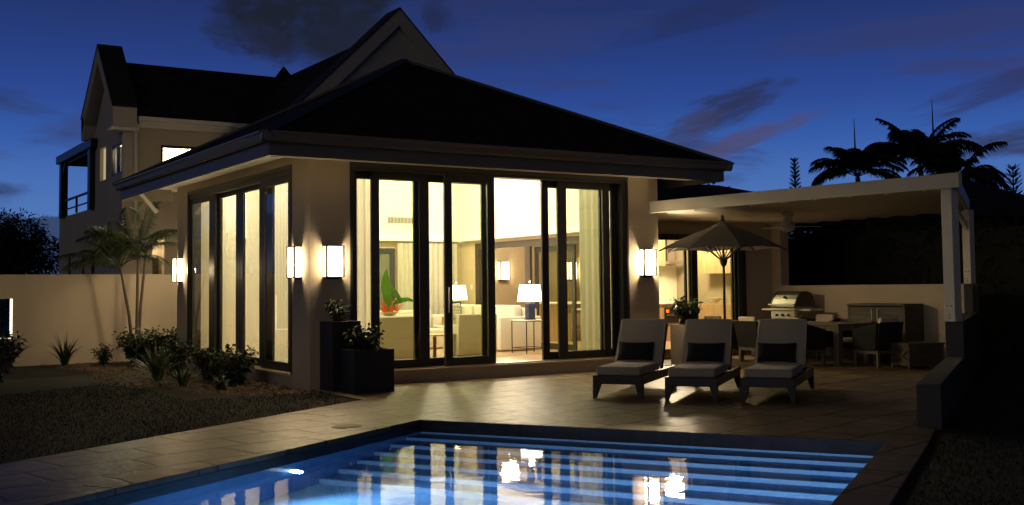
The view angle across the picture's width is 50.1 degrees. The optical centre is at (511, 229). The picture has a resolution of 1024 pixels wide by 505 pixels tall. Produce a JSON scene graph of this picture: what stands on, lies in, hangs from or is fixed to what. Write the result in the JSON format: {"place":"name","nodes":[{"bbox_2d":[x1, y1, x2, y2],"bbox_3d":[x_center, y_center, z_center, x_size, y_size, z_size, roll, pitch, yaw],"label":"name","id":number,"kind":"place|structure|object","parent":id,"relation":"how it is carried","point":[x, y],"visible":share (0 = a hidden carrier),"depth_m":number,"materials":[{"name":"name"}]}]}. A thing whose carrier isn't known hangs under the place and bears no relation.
{"place":"outdoors","nodes":[
{"label":"outdoors","id":0,"kind":"place"},
{"bbox_2d":[0,413,391,502],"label":"path","id":1,"kind":"structure","parent":0,"point":[37,476],"depth_m":10.16,"materials":[{"name":"stone"}]},
{"bbox_2d":[331,424,362,428],"bbox_3d":[-1.799,2.147,11.928,0.340,0.017,0.340,1,-4,-33],"label":"skimmer lid","id":2,"kind":"object","parent":1,"relation":"on","point":[342,426],"visible":1,"depth_m":11.86,"materials":[{"name":"grey"}]},
{"bbox_2d":[0,299,1023,504],"bbox_3d":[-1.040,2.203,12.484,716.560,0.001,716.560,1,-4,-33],"label":"ground","id":3,"kind":"structure","parent":0,"point":[996,385],"depth_m":13.41,"materials":[{"name":"soil"}]},
{"bbox_2d":[0,331,27,382],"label":"shrub","id":4,"kind":"object","parent":3,"relation":"on","point":[5,343],"visible":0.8,"depth_m":18.59,"materials":[{"name":"green plant"}]},
{"bbox_2d":[0,333,32,374],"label":"lily clump","id":5,"kind":"object","parent":3,"relation":"on","point":[1,359],"visible":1,"depth_m":17.06,"materials":[{"name":"green plant"}]},
{"bbox_2d":[1,330,39,367],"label":"lily clump","id":6,"kind":"object","parent":3,"relation":"on","point":[19,353],"visible":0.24,"depth_m":21.62,"materials":[{"name":"green plant"}]},
{"bbox_2d":[0,208,43,304],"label":"broadleaf tree","id":7,"kind":"object","parent":3,"relation":"on","point":[10,228],"visible":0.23,"depth_m":41.54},
{"bbox_2d":[0,207,58,328],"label":"broadleaf tree","id":8,"kind":"object","parent":3,"relation":"on","point":[30,260],"visible":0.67,"depth_m":41.43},
{"bbox_2d":[0,274,176,366],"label":"garden wall","id":9,"kind":"structure","parent":3,"relation":"on","point":[88,310],"depth_m":23.37,"materials":[{"name":"paint"}]},
{"bbox_2d":[112,327,162,365],"bbox_3d":[-7.685,2.515,22.628,1.026,1.004,1.276,1,-4,-33],"label":"shrub","id":10,"kind":"object","parent":3,"relation":"on","point":[130,345],"visible":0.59,"depth_m":22.44,"materials":[{"name":"green plant"}]},
{"bbox_2d":[153,338,199,375],"bbox_3d":[-6.094,2.362,19.885,0.790,0.797,0.796,1,-4,-33],"label":"shrub","id":11,"kind":"object","parent":3,"relation":"on","point":[181,353],"visible":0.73,"depth_m":19.78,"materials":[{"name":"green plant"}]},
{"bbox_2d":[41,361,313,396],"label":"mulch","id":12,"kind":"object","parent":3,"relation":"on","point":[97,369],"visible":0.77,"depth_m":18.35,"materials":[{"name":"brown plant"}]},
{"bbox_2d":[46,334,92,364],"bbox_3d":[-9.118,2.446,22.541,1.158,0.698,1.282,1,-4,-33],"label":"lily clump","id":13,"kind":"object","parent":12,"relation":"on","point":[64,355],"visible":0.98,"depth_m":22.34,"materials":[{"name":"green plant"}]},
{"bbox_2d":[90,343,114,364],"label":"shrub","id":14,"kind":"object","parent":12,"relation":"on","point":[103,354],"visible":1,"depth_m":22.66,"materials":[{"name":"green plant"}]},
{"bbox_2d":[55,201,176,362],"bbox_3d":[-8.168,1.014,22.897,2.587,3.582,2.364,1,-4,-33],"label":"garden palm","id":15,"kind":"object","parent":12,"relation":"on","point":[105,238],"visible":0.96,"depth_m":22.91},
{"bbox_2d":[132,325,177,360],"bbox_3d":[-7.192,2.434,22.286,0.948,0.943,0.827,0,-3,-7],"label":"shrub","id":16,"kind":"object","parent":12,"relation":"on","point":[157,338],"visible":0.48,"depth_m":22.13,"materials":[{"name":"green plant"}]},
{"bbox_2d":[130,340,189,380],"bbox_3d":[-5.840,2.186,18.221,1.262,0.687,1.090,1,-4,-33],"label":"lily clump","id":17,"kind":"object","parent":12,"relation":"on","point":[158,365],"visible":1,"depth_m":18.14,"materials":[{"name":"green plant"}]},
{"bbox_2d":[170,367,199,385],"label":"lily clump","id":18,"kind":"object","parent":3,"relation":"on","point":[182,379],"visible":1,"depth_m":17.19,"materials":[{"name":"green plant"}]},
{"bbox_2d":[188,344,238,380],"bbox_3d":[-5.065,2.327,18.619,0.879,0.761,0.790,-1,-3,6],"label":"shrub","id":19,"kind":"object","parent":3,"relation":"on","point":[207,367],"visible":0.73,"depth_m":18.49,"materials":[{"name":"green plant"}]},
{"bbox_2d":[208,375,229,390],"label":"shrub","id":20,"kind":"object","parent":3,"relation":"on","point":[221,384],"visible":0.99,"depth_m":16.56,"materials":[{"name":"green plant"}]},
{"bbox_2d":[206,345,259,386],"bbox_3d":[-4.414,2.213,17.494,0.907,0.725,0.672,-3,-4,32],"label":"shrub","id":21,"kind":"object","parent":3,"relation":"on","point":[236,369],"visible":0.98,"depth_m":17.38,"materials":[{"name":"green plant"}]},
{"bbox_2d":[59,7,895,390],"bbox_3d":[-3.134,-1.081,29.654,16.383,8.555,24.513,1,-4,-33],"label":"villa","id":22,"kind":"object","parent":3,"relation":"on","point":[397,113],"visible":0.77,"depth_m":19.65,"materials":[{"name":"paint"}]},
{"bbox_2d":[56,138,97,218],"bbox_3d":[-12.306,-1.457,34.742,3.150,2.050,5.300,1,-4,-33],"label":"balcony pergola","id":23,"kind":"object","parent":22,"relation":"attached to","point":[82,154],"visible":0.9,"depth_m":33.98,"materials":[{"name":"black metal"}]},
{"bbox_2d":[112,142,121,176],"bbox_3d":[-10.742,-1.887,29.870,0.070,0.840,1.220,1,-4,-33],"label":"window","id":24,"kind":"structure","parent":22,"relation":"in","point":[119,145],"depth_m":29.85,"materials":[{"name":"brown metal"}]},
{"bbox_2d":[172,258,182,282],"bbox_3d":[-6.772,0.844,22.152,0.130,0.512,0.300,1,-4,-33],"label":"wall lamp","id":25,"kind":"object","parent":22,"relation":"attached to","point":[177,269],"visible":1,"depth_m":22.05,"materials":[{"name":"glass"}]},
{"bbox_2d":[161,145,194,161],"bbox_3d":[-8.769,-1.713,30.371,1.960,1.120,0.070,1,-4,-33],"label":"window","id":26,"kind":"structure","parent":22,"relation":"in","point":[162,146],"depth_m":30.01,"materials":[{"name":"white metal"}]},
{"bbox_2d":[191,194,216,356],"bbox_3d":[-5.948,0.910,21.095,0.050,3.140,1.500,1,-4,-33],"label":"side window","id":27,"kind":"structure","parent":22,"relation":"in","point":[212,199],"depth_m":20.63,"materials":[{"name":"brown metal"}]},
{"bbox_2d":[201,201,208,348],"bbox_3d":[-5.990,0.898,21.717,0.048,3.170,1.290,1,-4,-33],"label":"curtain","id":28,"kind":"object","parent":22,"relation":"hanging from","point":[204,274],"visible":0.37,"depth_m":21.98,"materials":[{"name":"fabric"}]},
{"bbox_2d":[217,189,239,356],"bbox_3d":[-5.214,0.839,20.101,0.050,3.160,1.429,1,-4,-33],"label":"side window","id":29,"kind":"structure","parent":22,"relation":"in","point":[220,197],"depth_m":20.39,"materials":[{"name":"brown metal"}]},
{"bbox_2d":[222,195,235,353],"bbox_3d":[-5.242,0.830,20.589,0.048,3.170,1.380,1,-4,-33],"label":"curtain","id":30,"kind":"object","parent":22,"relation":"hanging from","point":[229,281],"visible":0.47,"depth_m":20.78,"materials":[{"name":"fabric"}]},
{"bbox_2d":[246,190,258,357],"bbox_3d":[-4.484,0.759,19.408,0.046,3.170,1.390,1,-4,-33],"label":"curtain","id":31,"kind":"object","parent":22,"relation":"hanging from","point":[252,269],"visible":0.45,"depth_m":19.68,"materials":[{"name":"fabric"}]},
{"bbox_2d":[240,184,274,366],"bbox_3d":[-4.391,0.762,18.819,0.050,3.160,1.620,1,-4,-33],"label":"side window","id":32,"kind":"structure","parent":22,"relation":"in","point":[270,190],"depth_m":18.34,"materials":[{"name":"brown metal"}]},
{"bbox_2d":[261,175,289,371],"bbox_3d":[-3.811,0.710,17.767,0.050,3.140,1.420,1,-4,-33],"label":"side window","id":33,"kind":"structure","parent":22,"relation":"in","point":[268,364],"depth_m":18.19,"materials":[{"name":"brown metal"}]},
{"bbox_2d":[275,183,287,362],"bbox_3d":[-3.687,0.683,18.134,0.047,3.170,1.600,1,-4,-33],"label":"curtain","id":34,"kind":"object","parent":22,"relation":"hanging from","point":[281,279],"visible":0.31,"depth_m":18.43,"materials":[{"name":"fabric"}]},
{"bbox_2d":[286,246,301,279],"bbox_3d":[-3.351,0.524,16.824,0.130,0.512,0.300,1,-4,-33],"label":"wall lamp","id":35,"kind":"object","parent":22,"relation":"attached to","point":[294,262],"visible":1,"depth_m":16.73,"materials":[{"name":"glass"}]},
{"bbox_2d":[323,245,344,278],"bbox_3d":[-2.705,0.506,16.615,0.300,0.512,0.130,1,-4,-33],"label":"wall lamp","id":36,"kind":"object","parent":22,"relation":"attached to","point":[333,260],"visible":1,"depth_m":16.57,"materials":[{"name":"glass"}]},
{"bbox_2d":[357,179,370,336],"bbox_3d":[-2.453,0.630,17.384,0.490,3.170,0.060,1,-4,-33],"label":"curtain","id":37,"kind":"object","parent":22,"relation":"hanging from","point":[363,259],"visible":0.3,"depth_m":17.46,"materials":[{"name":"fabric"}]},
{"bbox_2d":[354,171,418,359],"bbox_3d":[-2.010,0.646,17.369,1.280,3.135,0.050,1,-4,-33],"label":"sliding door","id":38,"kind":"structure","parent":22,"relation":"in","point":[357,174],"depth_m":17.60,"materials":[{"name":"brown metal"}]},
{"bbox_2d":[379,248,394,309],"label":"door","id":39,"kind":"structure","parent":22,"relation":"in","point":[387,259],"depth_m":24.70,"materials":[{"name":"brown metal"}]},
{"bbox_2d":[380,316,412,359],"bbox_3d":[-2.231,1.950,19.690,1.100,0.770,0.879,1,-4,-33],"label":"armchair","id":40,"kind":"object","parent":22,"relation":"on","point":[397,336],"visible":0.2,"depth_m":19.33,"materials":[{"name":"fabric"}]},
{"bbox_2d":[385,215,412,225],"bbox_3d":[-2.433,-0.195,25.010,1.020,0.240,0.044,1,-4,-33],"label":"air vent","id":41,"kind":"object","parent":22,"relation":"attached to","point":[399,220],"visible":0.66,"depth_m":24.91,"materials":[{"name":"white"}]},
{"bbox_2d":[370,171,427,367],"bbox_3d":[-1.794,0.646,17.412,0.990,3.135,0.050,1,-4,-33],"label":"sliding door","id":42,"kind":"structure","parent":22,"relation":"in","point":[375,176],"depth_m":17.48,"materials":[{"name":"brown metal"}]},
{"bbox_2d":[380,315,432,316],"bbox_3d":[-2.349,2.065,21.260,1.600,0.770,0.450,1,-4,-33],"label":"console table","id":43,"kind":"object","parent":22,"relation":"on","point":[400,315],"visible":0.1,"depth_m":21.21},
{"bbox_2d":[380,270,412,315],"bbox_3d":[-2.267,1.233,21.274,0.958,0.890,0.374,1,-4,-33],"label":"flower arrangement","id":44,"kind":"object","parent":43,"relation":"on","point":[387,288],"visible":1,"depth_m":21.18,"materials":[{"name":"orange"}]},
{"bbox_2d":[380,310,442,347],"bbox_3d":[-2.418,2.139,23.312,1.900,0.800,0.980,1,-4,-33],"label":"sofa","id":45,"kind":"object","parent":22,"relation":"on","point":[432,330],"visible":0.09,"depth_m":23.30,"materials":[{"name":"fabric"}]},
{"bbox_2d":[245,230,578,241],"bbox_3d":[-2.092,0.066,21.354,6.258,0.035,6.528,1,-4,-33],"label":"cove light","id":46,"kind":"object","parent":22,"relation":"attached to","point":[529,235],"visible":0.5,"depth_m":24.16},
{"bbox_2d":[398,243,457,314],"bbox_3d":[-1.934,1.478,25.128,1.550,2.300,0.042,1,-4,-33],"label":"curtain","id":47,"kind":"object","parent":22,"relation":"hanging from","point":[405,269],"visible":0.34,"depth_m":25.20,"materials":[{"name":"fabric"}]},
{"bbox_2d":[430,333,455,357],"bbox_3d":[-1.323,2.186,20.544,0.640,0.430,0.550,1,-4,-33],"label":"coffee table","id":48,"kind":"object","parent":22,"relation":"on","point":[435,335],"visible":0.36,"depth_m":20.18,"materials":[{"name":"brown wood"}]},
{"bbox_2d":[427,175,487,365],"bbox_3d":[-0.932,0.670,18.059,1.280,3.135,0.050,1,-4,-33],"label":"sliding door","id":49,"kind":"structure","parent":22,"relation":"in","point":[438,361],"depth_m":18.28,"materials":[{"name":"brown metal"}]},
{"bbox_2d":[443,175,495,365],"bbox_3d":[-0.697,0.667,18.044,0.960,3.135,0.050,1,-4,-33],"label":"sliding door","id":50,"kind":"structure","parent":22,"relation":"in","point":[449,360],"depth_m":17.99,"materials":[{"name":"brown metal"}]},
{"bbox_2d":[443,314,496,355],"bbox_3d":[-0.800,1.995,20.844,0.800,0.770,0.829,1,-3,-25],"label":"armchair","id":51,"kind":"object","parent":22,"relation":"on","point":[467,339],"visible":0.55,"depth_m":20.42,"materials":[{"name":"fabric"}]},
{"bbox_2d":[443,303,460,320],"bbox_3d":[-1.138,1.597,20.906,0.416,0.375,0.170,2,-14,-43],"label":"throw pillow","id":52,"kind":"object","parent":51,"relation":"on","point":[456,308],"visible":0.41,"depth_m":20.87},
{"bbox_2d":[430,304,540,350],"bbox_3d":[-0.619,2.077,23.472,1.000,0.900,3.000,1,-4,-33],"label":"sofa","id":53,"kind":"object","parent":22,"relation":"on","point":[506,314],"visible":0.56,"depth_m":22.31,"materials":[{"name":"fabric"}]},
{"bbox_2d":[498,261,509,280],"bbox_3d":[-0.205,1.098,28.384,0.300,0.512,0.130,1,-4,-33],"label":"wall lamp","id":54,"kind":"object","parent":22,"relation":"attached to","point":[503,270],"visible":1,"depth_m":28.33,"materials":[{"name":"glass"}]},
{"bbox_2d":[511,319,541,353],"bbox_3d":[0.360,2.106,21.480,0.540,0.650,0.540,1,-4,-33],"label":"side table","id":55,"kind":"object","parent":22,"relation":"on","point":[533,321],"visible":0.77,"depth_m":21.51,"materials":[{"name":"wood"}]},
{"bbox_2d":[517,281,540,319],"bbox_3d":[0.351,1.402,21.481,0.500,0.755,0.500,1,-4,-33],"label":"table lamp","id":56,"kind":"object","parent":55,"relation":"on","point":[529,293],"visible":0.97,"depth_m":21.33,"materials":[{"name":"fabric"}]},
{"bbox_2d":[475,236,578,350],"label":"folding doors","id":57,"kind":"structure","parent":22,"relation":"in","point":[527,245],"depth_m":23.23,"materials":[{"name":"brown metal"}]},
{"bbox_2d":[534,244,576,350],"bbox_3d":[0.896,1.416,22.669,0.040,2.140,1.450,1,-4,-33],"label":"door leaf","id":58,"kind":"structure","parent":57,"relation":"in","point":[572,248],"depth_m":22.13,"materials":[{"name":"brown metal"}]},
{"bbox_2d":[540,181,602,359],"bbox_3d":[1.105,0.716,19.365,1.400,3.135,0.050,1,-4,-33],"label":"sliding door","id":59,"kind":"structure","parent":22,"relation":"in","point":[544,185],"depth_m":19.03,"materials":[{"name":"brown metal"}]},
{"bbox_2d":[567,262,577,280],"bbox_3d":[1.622,1.139,29.554,0.300,0.512,0.130,1,-4,-33],"label":"wall lamp","id":60,"kind":"object","parent":22,"relation":"attached to","point":[569,271],"visible":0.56,"depth_m":29.48,"materials":[{"name":"glass"}]},
{"bbox_2d":[556,181,611,358],"bbox_3d":[1.274,0.715,19.379,1.140,3.135,0.050,1,-4,-33],"label":"sliding door","id":61,"kind":"structure","parent":22,"relation":"in","point":[561,223],"depth_m":19.20,"materials":[{"name":"brown metal"}]},
{"bbox_2d":[579,190,599,349],"bbox_3d":[1.512,0.722,19.980,0.630,3.170,0.072,1,-4,-33],"label":"curtain","id":62,"kind":"object","parent":22,"relation":"hanging from","point":[589,270],"visible":0.59,"depth_m":19.92,"materials":[{"name":"fabric"}]},
{"bbox_2d":[609,184,617,355],"bbox_3d":[1.781,0.732,19.810,0.260,3.135,0.050,1,-4,-33],"label":"sliding door","id":63,"kind":"structure","parent":22,"relation":"in","point":[612,192],"depth_m":19.83,"materials":[{"name":"brown metal"}]},
{"bbox_2d":[639,249,656,276],"bbox_3d":[2.484,0.622,19.941,0.300,0.512,0.130,1,-4,-33],"label":"wall lamp","id":64,"kind":"object","parent":22,"relation":"attached to","point":[648,262],"visible":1,"depth_m":19.89,"materials":[{"name":"glass"}]},
{"bbox_2d":[683,250,691,305],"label":"kitchen door","id":65,"kind":"structure","parent":22,"relation":"in","point":[684,251],"depth_m":22.55,"materials":[{"name":"brown metal"}]},
{"bbox_2d":[658,240,730,340],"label":"kitchen cabinets","id":66,"kind":"object","parent":22,"relation":"on","point":[708,262],"visible":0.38,"depth_m":25.39,"materials":[{"name":"brown wood"}]},
{"bbox_2d":[665,240,683,263],"bbox_3d":[3.740,0.359,26.017,0.480,0.940,0.500,1,-4,-33],"label":"cooker hood","id":67,"kind":"object","parent":66,"relation":"attached to","point":[670,258],"visible":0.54,"depth_m":25.94,"materials":[{"name":"metal"}]},
{"bbox_2d":[691,250,737,319],"bbox_3d":[4.265,1.387,23.020,1.310,2.320,0.050,1,-4,-33],"label":"kitchen door","id":68,"kind":"structure","parent":22,"relation":"in","point":[694,265],"depth_m":22.74,"materials":[{"name":"brown metal"}]},
{"bbox_2d":[730,250,740,349],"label":"kitchen door","id":69,"kind":"structure","parent":22,"relation":"in","point":[738,252],"depth_m":23.22,"materials":[{"name":"brown metal"}]},
{"bbox_3d":[-1.236,2.264,24.224,0.480,0.660,0.450,1,-4,-33],"label":"end table","id":70,"kind":"object","parent":22,"relation":"on","visible":0},
{"bbox_2d":[453,282,467,305],"bbox_3d":[-1.233,1.557,24.263,0.500,0.755,0.500,1,-4,-33],"label":"table lamp","id":71,"kind":"object","parent":70,"relation":"on","point":[459,292],"visible":0.59,"depth_m":24.08,"materials":[{"name":"fabric"}]},
{"bbox_2d":[73,420,885,504],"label":"swimming pool","id":72,"kind":"structure","parent":3,"relation":"in","point":[871,448],"depth_m":10.95,"materials":[{"name":"tile"}]},
{"bbox_2d":[0,418,927,504],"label":"pool coping","id":73,"kind":"object","parent":72,"relation":"on","point":[882,476],"visible":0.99,"depth_m":8.94,"materials":[{"name":"stone"}]},
{"bbox_2d":[125,432,872,504],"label":"pool water","id":74,"kind":"structure","parent":72,"relation":"in","point":[426,468],"depth_m":9.42,"materials":[{"name":"blue liquid"}]},
{"bbox_2d":[788,157,805,238],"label":"norfolk pine","id":75,"kind":"object","parent":3,"relation":"on","point":[796,183],"visible":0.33,"depth_m":40.08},
{"bbox_2d":[808,124,909,185],"bbox_3d":[12.745,-0.294,39.755,3.712,7.512,3.498,-1,-3,0],"label":"coconut palm","id":76,"kind":"object","parent":3,"relation":"on","point":[855,160],"visible":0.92,"depth_m":39.42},
{"bbox_2d":[798,181,1023,237],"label":"neighbour house","id":77,"kind":"structure","parent":3,"relation":"on","point":[983,198],"depth_m":32.72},
{"bbox_2d":[868,99,1010,190],"bbox_3d":[15.524,-0.666,39.889,4.794,8.218,4.612,-3,-4,32],"label":"coconut palm","id":78,"kind":"object","parent":3,"relation":"on","point":[930,154],"visible":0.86,"depth_m":39.33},
{"bbox_2d":[1004,163,1023,192],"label":"norfolk pine","id":79,"kind":"object","parent":3,"relation":"on","point":[1013,174],"visible":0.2,"depth_m":39.90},
{"bbox_2d":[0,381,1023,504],"bbox_3d":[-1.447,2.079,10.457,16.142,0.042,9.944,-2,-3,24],"label":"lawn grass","id":80,"kind":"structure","parent":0,"point":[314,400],"depth_m":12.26,"materials":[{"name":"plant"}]},
{"bbox_2d":[0,0,1023,447],"label":"sky","id":81,"kind":"structure","parent":0,"point":[758,86],"materials":[{"name":"blue"}]},
{"bbox_2d":[539,301,580,341],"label":"kitchen island","id":82,"kind":"structure","parent":0,"point":[553,323],"depth_m":25.90,"materials":[{"name":"brown wood"}]},
{"bbox_2d":[290,354,936,450],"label":"patio","id":83,"kind":"structure","parent":0,"point":[849,400],"depth_m":13.76,"materials":[{"name":"stone"}]},
{"bbox_2d":[320,320,360,391],"bbox_3d":[-2.559,1.881,16.311,0.460,1.020,0.460,1,-4,-33],"label":"tall planter","id":84,"kind":"object","parent":83,"relation":"on","point":[331,340],"visible":0.7,"depth_m":16.10,"materials":[{"name":"stone"}]},
{"bbox_2d":[322,299,351,321],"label":"planter plant","id":85,"kind":"object","parent":84,"relation":"in","point":[335,312],"visible":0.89,"depth_m":16.30,"materials":[{"name":"green plant"}]},
{"bbox_2d":[340,347,393,393],"bbox_3d":[-2.111,2.058,15.958,0.640,0.620,0.480,1,-4,-33],"label":"planter","id":86,"kind":"object","parent":83,"relation":"on","point":[366,371],"visible":0.94,"depth_m":15.76,"materials":[{"name":"stone"}]},
{"bbox_2d":[340,322,384,352],"bbox_3d":[-2.147,1.663,15.906,0.742,0.609,0.840,1,-4,-33],"label":"planter plant","id":87,"kind":"object","parent":86,"relation":"in","point":[359,341],"visible":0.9,"depth_m":15.85,"materials":[{"name":"green plant"}]},
{"bbox_2d":[593,319,675,399],"bbox_3d":[1.768,1.792,15.517,0.683,1.016,2.095,-2,-3,21],"label":"sun lounger","id":88,"kind":"object","parent":83,"relation":"on","point":[638,374],"visible":0.96,"depth_m":15.44,"materials":[{"name":"grey wood"}]},
{"bbox_2d":[617,342,653,360],"bbox_3d":[1.765,1.740,15.614,0.520,0.300,0.170,-2,-33,19],"label":"lumbar pillow","id":89,"kind":"object","parent":88,"relation":"on","point":[635,350],"visible":1,"depth_m":15.54,"materials":[{"name":"black fabric"}]},
{"bbox_2d":[670,324,685,365],"bbox_3d":[3.225,2.127,19.946,0.470,0.780,0.470,1,-4,-33],"label":"stone planter","id":90,"kind":"object","parent":83,"relation":"on","point":[677,333],"visible":0.19,"depth_m":19.88,"materials":[{"name":"stone"}]},
{"bbox_2d":[670,296,702,324],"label":"planter plant","id":91,"kind":"object","parent":90,"relation":"in","point":[683,310],"visible":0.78,"depth_m":19.86,"materials":[{"name":"green plant"}]},
{"bbox_2d":[665,319,740,401],"bbox_3d":[2.653,1.760,15.096,0.683,1.016,2.095,-2,-3,20],"label":"sun lounger","id":92,"kind":"object","parent":83,"relation":"on","point":[713,375],"visible":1,"depth_m":15.11,"materials":[{"name":"fabric"}]},
{"bbox_2d":[686,342,724,361],"bbox_3d":[2.684,1.707,15.180,0.520,0.300,0.170,-2,-33,21],"label":"lumbar pillow","id":93,"kind":"object","parent":92,"relation":"on","point":[705,351],"visible":1,"depth_m":15.11,"materials":[{"name":"black fabric"}]},
{"bbox_2d":[659,215,786,368],"bbox_3d":[3.796,1.115,19.582,2.174,2.750,2.174,1,-3,-26],"label":"parasol","id":94,"kind":"object","parent":83,"relation":"on","point":[722,235],"visible":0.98,"depth_m":19.25,"materials":[{"name":"fabric"}]},
{"bbox_2d":[704,316,743,359],"bbox_3d":[4.173,2.162,21.748,0.649,0.880,0.619,1,-4,-34],"label":"dining chair","id":95,"kind":"object","parent":83,"relation":"on","point":[735,343],"visible":0.13,"depth_m":21.56,"materials":[{"name":"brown wood"}]},
{"bbox_2d":[733,317,757,362],"bbox_3d":[4.696,2.113,20.935,0.649,0.880,0.619,1,-3,-30],"label":"dining chair","id":96,"kind":"object","parent":83,"relation":"on","point":[746,328],"visible":0.41,"depth_m":20.81,"materials":[{"name":"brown wood"}]},
{"bbox_2d":[740,318,813,402],"bbox_3d":[3.617,1.735,14.837,0.683,1.016,2.095,-2,-3,22],"label":"sun lounger","id":97,"kind":"object","parent":83,"relation":"on","point":[790,376],"visible":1,"depth_m":14.84,"materials":[{"name":"fabric"}]},
{"bbox_2d":[757,342,796,362],"bbox_3d":[3.615,1.683,14.934,0.520,0.300,0.170,-2,-33,20],"label":"lumbar pillow","id":98,"kind":"object","parent":97,"relation":"on","point":[784,352],"visible":1,"depth_m":14.87,"materials":[{"name":"black fabric"}]},
{"bbox_2d":[762,291,822,353],"bbox_3d":[5.743,1.920,22.485,0.628,1.284,1.320,1,-4,-33],"label":"gas grill","id":99,"kind":"object","parent":83,"relation":"on","point":[792,298],"visible":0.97,"depth_m":22.31,"materials":[{"name":"grey"}]},
{"bbox_2d":[732,320,872,365],"bbox_3d":[5.476,2.181,21.251,0.929,0.760,3.000,1,-4,-33],"label":"dining table","id":100,"kind":"object","parent":83,"relation":"on","point":[837,328],"visible":0.46,"depth_m":19.91,"materials":[{"name":"brown wood"}]},
{"bbox_2d":[784,318,825,365],"bbox_3d":[5.290,2.057,20.010,0.648,0.880,0.619,1,-4,-31],"label":"dining chair","id":101,"kind":"object","parent":83,"relation":"on","point":[816,340],"visible":0.23,"depth_m":19.82,"materials":[{"name":"black fabric"}]},
{"bbox_2d":[809,314,839,359],"bbox_3d":[6.101,2.144,21.834,0.648,0.880,0.619,1,-4,-33],"label":"dining chair","id":102,"kind":"object","parent":83,"relation":"on","point":[827,318],"visible":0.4,"depth_m":21.73,"materials":[{"name":"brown wood"}]},
{"bbox_2d":[843,321,874,362],"bbox_3d":[6.642,2.094,20.991,0.649,0.880,0.619,1,-3,-30],"label":"dining chair","id":103,"kind":"object","parent":83,"relation":"on","point":[847,340],"visible":0.16,"depth_m":20.89,"materials":[{"name":"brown wood"}]},
{"bbox_2d":[771,222,972,359],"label":"dining wall","id":104,"kind":"structure","parent":83,"relation":"on","point":[832,299],"depth_m":21.82,"materials":[{"name":"paint"}]},
{"bbox_2d":[852,317,903,367],"bbox_3d":[6.546,2.020,19.575,0.619,0.880,0.649,1,-3,-30],"label":"dining chair","id":105,"kind":"object","parent":83,"relation":"on","point":[878,338],"visible":0.93,"depth_m":19.36,"materials":[{"name":"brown wood"}]},
{"bbox_2d":[847,303,923,359],"bbox_3d":[7.120,1.974,20.910,0.579,1.100,1.330,1,-4,-33],"label":"sideboard","id":106,"kind":"object","parent":83,"relation":"on","point":[910,316],"visible":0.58,"depth_m":20.51,"materials":[{"name":"brown wood"}]},
{"bbox_2d":[891,341,944,368],"bbox_3d":[7.138,2.218,19.276,0.760,0.440,0.540,0,-3,-18],"label":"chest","id":107,"kind":"object","parent":83,"relation":"on","point":[917,353],"visible":0.93,"depth_m":19.08,"materials":[{"name":"brown wood"}]},
{"bbox_2d":[916,284,982,429],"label":"stepped wall","id":108,"kind":"structure","parent":83,"relation":"on","point":[942,386],"depth_m":14.26,"materials":[{"name":"concrete"}]},
{"bbox_2d":[649,172,975,321],"bbox_3d":[6.032,0.480,19.592,5.450,2.090,7.560,1,-4,-33],"label":"pergola","id":109,"kind":"object","parent":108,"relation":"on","point":[945,196],"visible":0.97,"depth_m":18.18,"materials":[{"name":"white paint"}]},
{"bbox_2d":[762,213,820,231],"bbox_3d":[5.042,-0.115,20.454,1.147,0.330,1.025,1,-4,-33],"label":"ceiling fan","id":110,"kind":"object","parent":109,"relation":"hanging from","point":[787,224],"visible":1,"depth_m":20.26,"materials":[{"name":"brown paint"}]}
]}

